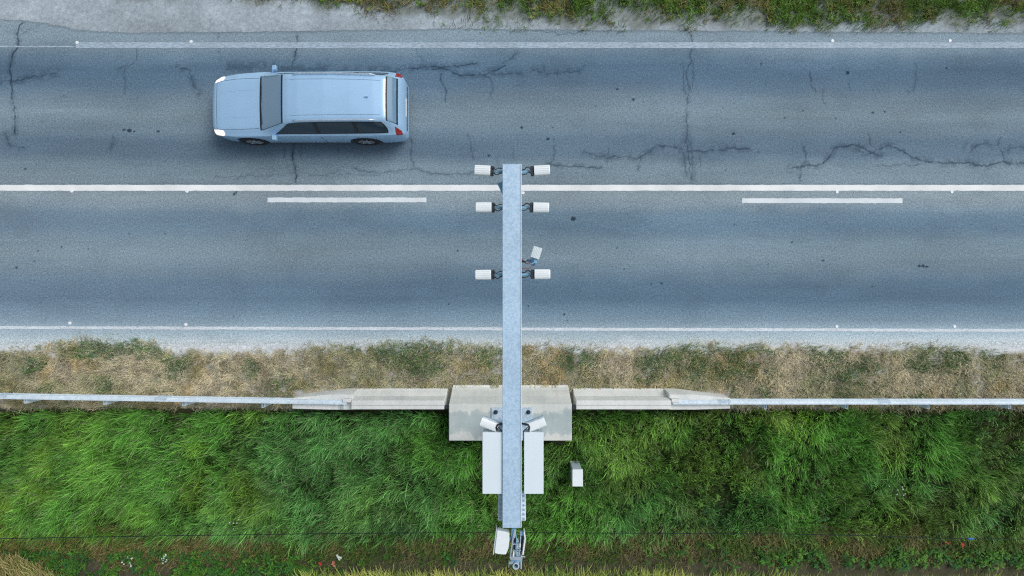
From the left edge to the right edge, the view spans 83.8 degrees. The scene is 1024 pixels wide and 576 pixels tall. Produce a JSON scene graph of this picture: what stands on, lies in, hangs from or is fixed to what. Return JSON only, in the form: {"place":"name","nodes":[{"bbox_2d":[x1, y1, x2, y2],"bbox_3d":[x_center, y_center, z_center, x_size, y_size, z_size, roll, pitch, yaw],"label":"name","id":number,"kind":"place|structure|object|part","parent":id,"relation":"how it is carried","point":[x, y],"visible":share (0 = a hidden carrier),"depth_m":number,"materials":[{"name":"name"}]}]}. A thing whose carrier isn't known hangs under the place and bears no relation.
{"place":"outdoors","nodes":[
{"label":"outdoors","id":0,"kind":"place"},
{"bbox_2d":[0,19,1023,347],"bbox_3d":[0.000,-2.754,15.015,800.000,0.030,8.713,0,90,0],"label":"road","id":1,"kind":"structure","parent":0,"point":[700,259],"depth_m":15.00,"materials":[{"name":"grey asphalt"}]},
{"bbox_2d":[0,46,74,47],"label":"faint edge line","id":2,"kind":"object","parent":1,"relation":"on","point":[37,46],"visible":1,"depth_m":15.00,"materials":[{"name":"paint"}]},
{"bbox_2d":[213,65,408,144],"bbox_3d":[-5.119,-4.550,14.262,4.928,1.476,1.840,0,90,0],"label":"car","id":3,"kind":"object","parent":1,"relation":"on","point":[357,107],"visible":1,"depth_m":13.84,"materials":[{"name":"blue paint"}]},
{"bbox_3d":[-5.286,-3.876,13.852,1.012,0.406,0.159,0,90,0],"label":"side window","id":4,"kind":"part","parent":3,"relation":"part of","materials":[{"name":"black glass"}]},
{"bbox_3d":[-4.261,-3.884,13.814,0.869,0.369,0.164,0,90,0],"label":"side window","id":5,"kind":"part","parent":3,"relation":"part of","materials":[{"name":"black glass"}]},
{"bbox_3d":[-3.388,-3.893,13.823,0.706,0.327,0.164,0,90,0],"label":"side window","id":6,"kind":"part","parent":3,"relation":"part of","materials":[{"name":"black glass"}]},
{"bbox_3d":[-3.388,-5.207,13.823,0.706,0.327,0.164,0,90,0],"label":"side window","id":7,"kind":"part","parent":3,"relation":"part of","materials":[{"name":"grey glass"}]},
{"bbox_3d":[-2.905,-4.550,13.772,0.182,0.231,1.094,0,90,0],"label":"rear window","id":8,"kind":"part","parent":3,"relation":"part of","materials":[{"name":"blue glass"}]},
{"bbox_2d":[268,197,425,202],"bbox_3d":[-4.340,-2.317,14.996,4.180,0.001,0.138,0,90,0],"label":"lane marking","id":9,"kind":"object","parent":1,"relation":"on","point":[348,199],"visible":1,"depth_m":15.00,"materials":[{"name":"white paint"}]},
{"bbox_2d":[0,185,1023,190],"bbox_3d":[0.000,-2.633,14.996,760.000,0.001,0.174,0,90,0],"label":"line","id":10,"kind":"object","parent":1,"relation":"on","point":[524,187],"visible":0.98,"depth_m":15.00,"materials":[{"name":"white paint"}]},
{"bbox_2d":[0,326,1023,331],"bbox_3d":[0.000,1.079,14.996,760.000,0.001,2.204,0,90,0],"label":"edge line","id":11,"kind":"object","parent":1,"relation":"on","point":[500,328],"visible":0.99,"depth_m":15.00,"materials":[{"name":"paint"}]},
{"bbox_2d":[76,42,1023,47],"bbox_3d":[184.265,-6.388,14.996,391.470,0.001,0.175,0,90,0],"label":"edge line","id":12,"kind":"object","parent":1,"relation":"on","point":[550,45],"visible":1,"depth_m":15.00,"materials":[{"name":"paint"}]},
{"bbox_2d":[742,198,901,202],"bbox_3d":[8.160,-2.295,14.996,4.220,0.001,0.142,0,90,0],"label":"lane marking","id":13,"kind":"object","parent":1,"relation":"on","point":[820,200],"visible":1,"depth_m":15.00,"materials":[{"name":"white paint"}]},
{"bbox_2d":[0,0,1023,575],"bbox_3d":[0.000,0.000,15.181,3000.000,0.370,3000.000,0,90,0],"label":"ground","id":14,"kind":"structure","parent":0,"point":[142,16],"depth_m":15.03,"materials":[{"name":"green plant"}]},
{"bbox_2d":[0,392,346,408],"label":"guardrail","id":15,"kind":"object","parent":14,"relation":"on","point":[110,399],"visible":0.84,"depth_m":14.27,"materials":[{"name":"metal"}]},
{"bbox_2d":[292,388,448,409],"bbox_3d":[-3.559,2.895,14.723,3.966,1.055,0.530,0,90,0],"label":"concrete barrier","id":16,"kind":"object","parent":14,"relation":"on","point":[398,398],"visible":0.84,"depth_m":14.38,"materials":[{"name":"concrete"}]},
{"bbox_2d":[0,551,1017,575],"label":"crop edge","id":17,"kind":"object","parent":14,"relation":"on","point":[10,573],"visible":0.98,"depth_m":14.96,"materials":[{"name":"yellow plant"}]},
{"bbox_2d":[449,385,571,440],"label":"foundation block","id":18,"kind":"structure","parent":14,"relation":"on","point":[470,406],"depth_m":14.18,"materials":[{"name":"concrete"}]},
{"bbox_2d":[491,164,532,527],"bbox_3d":[0.000,0.959,11.338,1.020,5.684,5.623,0,90,0],"label":"sensor gantry","id":19,"kind":"object","parent":18,"relation":"on","point":[511,414],"visible":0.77,"depth_m":8.51,"materials":[{"name":"metal"}]},
{"bbox_2d":[474,165,501,176],"bbox_3d":[-0.334,-1.771,8.627,0.460,0.135,0.150,3,90,0],"label":"traffic sensor","id":20,"kind":"object","parent":19,"relation":"attached to","point":[485,170],"visible":0.92,"depth_m":8.57,"materials":[{"name":"white plastic"}]},
{"bbox_2d":[475,270,501,279],"bbox_3d":[-0.323,-0.201,8.627,0.460,0.135,0.150,0,90,0],"label":"traffic sensor","id":21,"kind":"object","parent":19,"relation":"attached to","point":[485,274],"visible":0.92,"depth_m":8.57,"materials":[{"name":"white plastic"}]},
{"bbox_2d":[476,202,501,212],"bbox_3d":[-0.322,-1.219,8.627,0.450,0.135,0.150,0,90,0],"label":"traffic sensor","id":22,"kind":"object","parent":19,"relation":"attached to","point":[486,207],"visible":0.88,"depth_m":8.57,"materials":[{"name":"white plastic"}]},
{"bbox_2d":[479,415,501,431],"bbox_3d":[-0.304,2.085,8.626,0.377,0.149,0.206,16,90,0],"label":"angled sensor","id":23,"kind":"object","parent":19,"relation":"attached to","point":[486,422],"visible":0.86,"depth_m":8.58,"materials":[{"name":"metal"}]},
{"bbox_2d":[482,429,501,493],"bbox_3d":[-0.286,2.647,8.670,0.313,0.260,0.967,0,90,0],"label":"equipment cabinet","id":24,"kind":"object","parent":19,"relation":"attached to","point":[491,462],"visible":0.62,"depth_m":8.54,"materials":[{"name":"metal"}]},
{"bbox_2d":[508,528,525,569],"bbox_3d":[0.089,3.965,9.025,0.243,0.890,0.634,5,90,0],"label":"bracket frame","id":25,"kind":"object","parent":19,"relation":"attached to","point":[516,556],"visible":0.99,"depth_m":8.62,"materials":[{"name":"blue paint"}]},
{"bbox_2d":[493,525,511,553],"bbox_3d":[-0.122,3.850,8.690,0.287,0.160,0.382,7,90,0],"label":"curved housing","id":26,"kind":"object","parent":25,"relation":"hanging from","point":[503,538],"visible":0.98,"depth_m":8.62,"materials":[{"name":"white metal"}]},
{"bbox_2d":[522,246,541,268],"bbox_3d":[0.307,-0.472,8.994,0.237,0.123,0.452,47,90,0],"label":"tilted camera","id":27,"kind":"object","parent":19,"relation":"attached to","point":[535,254],"visible":0.94,"depth_m":8.95,"materials":[{"name":"white plastic"}]},
{"bbox_2d":[523,429,543,493],"bbox_3d":[0.318,2.647,8.670,0.308,0.260,0.967,0,90,0],"label":"equipment cabinet","id":28,"kind":"object","parent":19,"relation":"attached to","point":[533,462],"visible":0.98,"depth_m":8.54,"materials":[{"name":"metal"}]},
{"bbox_2d":[522,415,546,431],"bbox_3d":[0.332,2.085,8.626,0.377,0.149,0.206,-16,90,0],"label":"angled sensor","id":29,"kind":"object","parent":19,"relation":"attached to","point":[539,422],"visible":0.98,"depth_m":8.58,"materials":[{"name":"metal"}]},
{"bbox_2d":[522,202,548,212],"bbox_3d":[0.334,-1.218,8.627,0.450,0.135,0.150,1,90,0],"label":"traffic sensor","id":30,"kind":"object","parent":19,"relation":"attached to","point":[538,207],"visible":0.92,"depth_m":8.57,"materials":[{"name":"white plastic"}]},
{"bbox_2d":[522,165,549,176],"bbox_3d":[0.345,-1.772,8.627,0.450,0.135,0.150,-3,90,0],"label":"traffic sensor","id":31,"kind":"object","parent":19,"relation":"attached to","point":[539,170],"visible":0.93,"depth_m":8.57,"materials":[{"name":"white plastic"}]},
{"bbox_2d":[522,269,549,278],"bbox_3d":[0.346,-0.208,8.627,0.460,0.135,0.150,0,90,0],"label":"traffic sensor","id":32,"kind":"object","parent":19,"relation":"attached to","point":[539,273],"visible":0.86,"depth_m":8.57,"materials":[{"name":"white plastic"}]},
{"bbox_2d":[0,403,1023,559],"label":"tall grass","id":33,"kind":"structure","parent":14,"relation":"on","point":[147,493],"depth_m":14.93,"materials":[{"name":"green plant"}]},
{"bbox_2d":[0,332,1023,415],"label":"dry verge grass","id":34,"kind":"structure","parent":14,"relation":"on","point":[912,377],"depth_m":14.95,"materials":[{"name":"beige plant"}]},
{"bbox_2d":[0,539,1023,575],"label":"ditch weeds","id":35,"kind":"object","parent":14,"relation":"on","point":[68,570],"visible":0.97,"depth_m":15.15,"materials":[{"name":"green plant"}]},
{"bbox_2d":[0,410,1023,546],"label":"leafy weeds","id":36,"kind":"object","parent":14,"relation":"on","point":[907,487],"visible":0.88,"depth_m":14.95,"materials":[{"name":"green plant"}]},
{"bbox_2d":[0,532,1023,539],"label":"wire fence","id":37,"kind":"object","parent":14,"relation":"on","point":[523,532],"visible":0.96,"depth_m":14.44,"materials":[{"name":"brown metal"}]},
{"bbox_2d":[569,461,582,485],"bbox_3d":[1.654,4.790,14.770,0.268,0.800,0.430,0,90,0],"label":"junction box","id":38,"kind":"object","parent":14,"relation":"on","point":[576,475],"visible":0.88,"depth_m":14.37,"materials":[{"name":"metal"}]},
{"bbox_2d":[572,388,729,409],"bbox_3d":[3.495,2.895,14.723,4.018,1.055,0.530,0,90,0],"label":"concrete barrier","id":39,"kind":"object","parent":14,"relation":"on","point":[622,398],"visible":0.9,"depth_m":14.38,"materials":[{"name":"concrete"}]},
{"bbox_2d":[320,0,1023,25],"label":"verge weeds","id":40,"kind":"object","parent":14,"relation":"on","point":[673,5],"visible":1,"depth_m":14.95,"materials":[{"name":"green plant"}]},
{"bbox_2d":[673,398,1023,408],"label":"guardrail","id":41,"kind":"object","parent":14,"relation":"on","point":[922,403],"visible":0.92,"depth_m":14.27,"materials":[{"name":"metal"}]},
{"bbox_2d":[0,520,1023,575],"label":"ditch grass","id":42,"kind":"structure","parent":0,"point":[12,545],"depth_m":15.19,"materials":[{"name":"green plant"}]},
{"bbox_2d":[231,0,1023,35],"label":"verge grass","id":43,"kind":"structure","parent":0,"point":[893,4],"depth_m":14.95,"materials":[{"name":"green plant"}]}
]}

